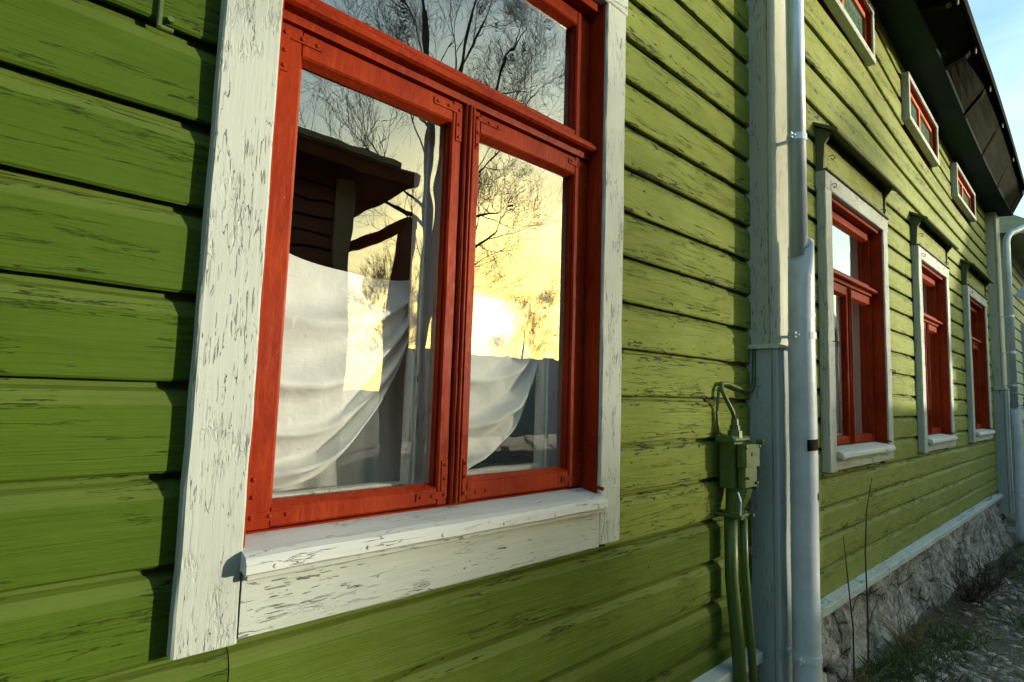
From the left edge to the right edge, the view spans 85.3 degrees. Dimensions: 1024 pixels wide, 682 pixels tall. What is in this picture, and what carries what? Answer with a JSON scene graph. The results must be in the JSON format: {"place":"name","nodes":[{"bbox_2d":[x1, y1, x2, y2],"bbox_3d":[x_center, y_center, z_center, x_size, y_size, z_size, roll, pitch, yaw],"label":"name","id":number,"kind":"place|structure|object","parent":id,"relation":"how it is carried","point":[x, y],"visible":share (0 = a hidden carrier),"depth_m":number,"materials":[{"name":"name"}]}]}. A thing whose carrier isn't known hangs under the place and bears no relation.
{"place":"outdoors","nodes":[
{"label":"outdoors","id":0,"kind":"place"},
{"bbox_2d":[852,516,1023,681],"bbox_3d":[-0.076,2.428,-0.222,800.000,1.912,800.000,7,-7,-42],"label":"ground","id":1,"kind":"structure","parent":0,"point":[971,620],"depth_m":3.90,"materials":[{"name":"stone"}]},
{"bbox_2d":[0,0,1023,681],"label":"green house","id":2,"kind":"structure","parent":1,"relation":"on","point":[604,182],"depth_m":1.86,"materials":[{"name":"paint"}]},
{"bbox_2d":[166,0,627,659],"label":"window","id":3,"kind":"structure","parent":2,"relation":"in","point":[251,559],"depth_m":1.44,"materials":[{"name":"red paint"}]},
{"bbox_2d":[714,349,764,681],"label":"junction box","id":4,"kind":"object","parent":2,"relation":"attached to","point":[739,459],"visible":1,"depth_m":2.34,"materials":[{"name":"green paint"}]},
{"bbox_2d":[777,0,822,681],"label":"downpipe","id":5,"kind":"object","parent":2,"relation":"attached to","point":[805,650],"visible":1,"depth_m":2.52,"materials":[{"name":"metal"}]},
{"bbox_2d":[817,0,875,66],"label":"attic window","id":6,"kind":"structure","parent":2,"relation":"in","point":[854,19],"depth_m":4.06,"materials":[{"name":"red paint"}]},
{"bbox_2d":[813,122,901,472],"bbox_3d":[2.238,-0.228,3.873,1.410,2.110,0.539,7,-7,-42],"label":"window","id":7,"kind":"structure","parent":2,"relation":"in","point":[855,390],"depth_m":3.82,"materials":[{"name":"red paint"}]},
{"bbox_2d":[900,71,939,166],"bbox_3d":[3.871,-2.072,5.300,1.146,0.515,0.117,7,-7,-42],"label":"attic window","id":8,"kind":"structure","parent":2,"relation":"in","point":[919,124],"depth_m":5.24,"materials":[{"name":"red paint"}]},
{"bbox_2d":[909,211,958,452],"bbox_3d":[3.982,-0.045,5.265,1.360,2.110,0.255,7,-7,-42],"label":"window","id":9,"kind":"structure","parent":2,"relation":"in","point":[934,396],"depth_m":5.37,"materials":[{"name":"red paint"}]},
{"bbox_2d":[949,162,976,221],"bbox_3d":[5.394,-1.761,6.674,1.166,0.417,0.118,7,-7,-42],"label":"attic window","id":10,"kind":"structure","parent":2,"relation":"in","point":[963,196],"depth_m":6.63,"materials":[{"name":"red paint"}]},
{"bbox_2d":[960,259,994,442],"bbox_3d":[5.698,0.152,6.822,1.430,2.110,0.255,7,-7,-42],"label":"window","id":11,"kind":"structure","parent":2,"relation":"in","point":[977,365],"depth_m":6.99,"materials":[{"name":"red paint"}]},
{"bbox_2d":[1001,224,1023,542],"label":"downpipe","id":12,"kind":"object","parent":2,"relation":"attached to","point":[1017,442],"visible":0.99,"depth_m":7.53,"materials":[{"name":"metal"}]},
{"bbox_3d":[-0.211,-0.820,1.785,1.260,0.017,0.018,7,-7,-42],"label":"curtain rod","id":13,"kind":"object","parent":2,"relation":"attached to","visible":0},
{"bbox_2d":[273,253,409,491],"bbox_3d":[-0.445,-0.213,1.496,0.651,1.270,0.149,7,-7,-42],"label":"curtain","id":14,"kind":"object","parent":13,"relation":"hanging from","point":[341,401],"visible":0.49,"depth_m":1.46,"materials":[{"name":"white fabric"}]},
{"bbox_2d":[467,292,539,469],"bbox_3d":[-0.016,-0.161,1.860,0.641,1.280,0.102,7,-7,-42],"label":"curtain","id":15,"kind":"object","parent":13,"relation":"hanging from","point":[505,344],"visible":0.32,"depth_m":1.81,"materials":[{"name":"white fabric"}]},
{"bbox_2d":[843,536,858,680],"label":"dry stem","id":16,"kind":"object","parent":1,"relation":"on","point":[851,609],"visible":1,"depth_m":2.94,"materials":[{"name":"brown plant"}]},
{"bbox_2d":[836,657,893,681],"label":"dead weed","id":17,"kind":"object","parent":1,"relation":"on","point":[866,679],"visible":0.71,"depth_m":2.82,"materials":[{"name":"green plant"}]},
{"bbox_2d":[865,478,877,671],"bbox_3d":[2.028,1.357,3.149,0.282,1.121,0.035,7,-7,-42],"label":"dry stem","id":18,"kind":"object","parent":1,"relation":"on","point":[868,623],"visible":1,"depth_m":3.13,"materials":[{"name":"brown plant"}]},
{"bbox_2d":[872,601,968,657],"bbox_3d":[2.531,1.823,3.518,0.481,0.298,0.420,1,-5,11],"label":"dead weed","id":19,"kind":"object","parent":1,"relation":"on","point":[912,638],"visible":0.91,"depth_m":3.49,"materials":[{"name":"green plant"}]},
{"bbox_2d":[846,542,1023,681],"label":"grass","id":20,"kind":"structure","parent":1,"relation":"on","point":[913,665],"depth_m":3.39,"materials":[{"name":"green plant"}]},
{"bbox_2d":[875,562,1023,681],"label":"leaf litter","id":21,"kind":"object","parent":1,"relation":"on","point":[1000,637],"visible":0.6,"depth_m":4.03,"materials":[{"name":"brown plant"}]},
{"bbox_2d":[926,547,1023,606],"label":"dead weed","id":22,"kind":"object","parent":1,"relation":"on","point":[971,594],"visible":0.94,"depth_m":4.59,"materials":[{"name":"brown plant"}]},
{"bbox_2d":[961,547,1023,594],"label":"dead weed","id":23,"kind":"object","parent":1,"relation":"on","point":[988,585],"visible":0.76,"depth_m":5.01,"materials":[{"name":"brown plant"}]},
{"bbox_2d":[985,542,1023,570],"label":"dead weed","id":24,"kind":"object","parent":1,"relation":"on","point":[1007,560],"visible":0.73,"depth_m":6.00,"materials":[{"name":"brown plant"}]},
{"bbox_2d":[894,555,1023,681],"bbox_3d":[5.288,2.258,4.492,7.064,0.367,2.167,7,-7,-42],"label":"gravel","id":25,"kind":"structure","parent":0,"point":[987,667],"depth_m":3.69,"materials":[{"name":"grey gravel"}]},
{"bbox_2d":[968,0,1023,217],"label":"sky","id":26,"kind":"structure","parent":0,"point":[999,23],"materials":[{"name":"blue"}]},
{"bbox_2d":[999,215,1023,516],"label":"neighbour house","id":27,"kind":"structure","parent":0,"point":[1007,224],"depth_m":10.14,"materials":[{"name":"green paint"}]},
{"bbox_2d":[1021,324,1023,385],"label":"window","id":28,"kind":"structure","parent":27,"relation":"in","point":[1022,325],"depth_m":10.60,"materials":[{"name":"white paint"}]}
]}

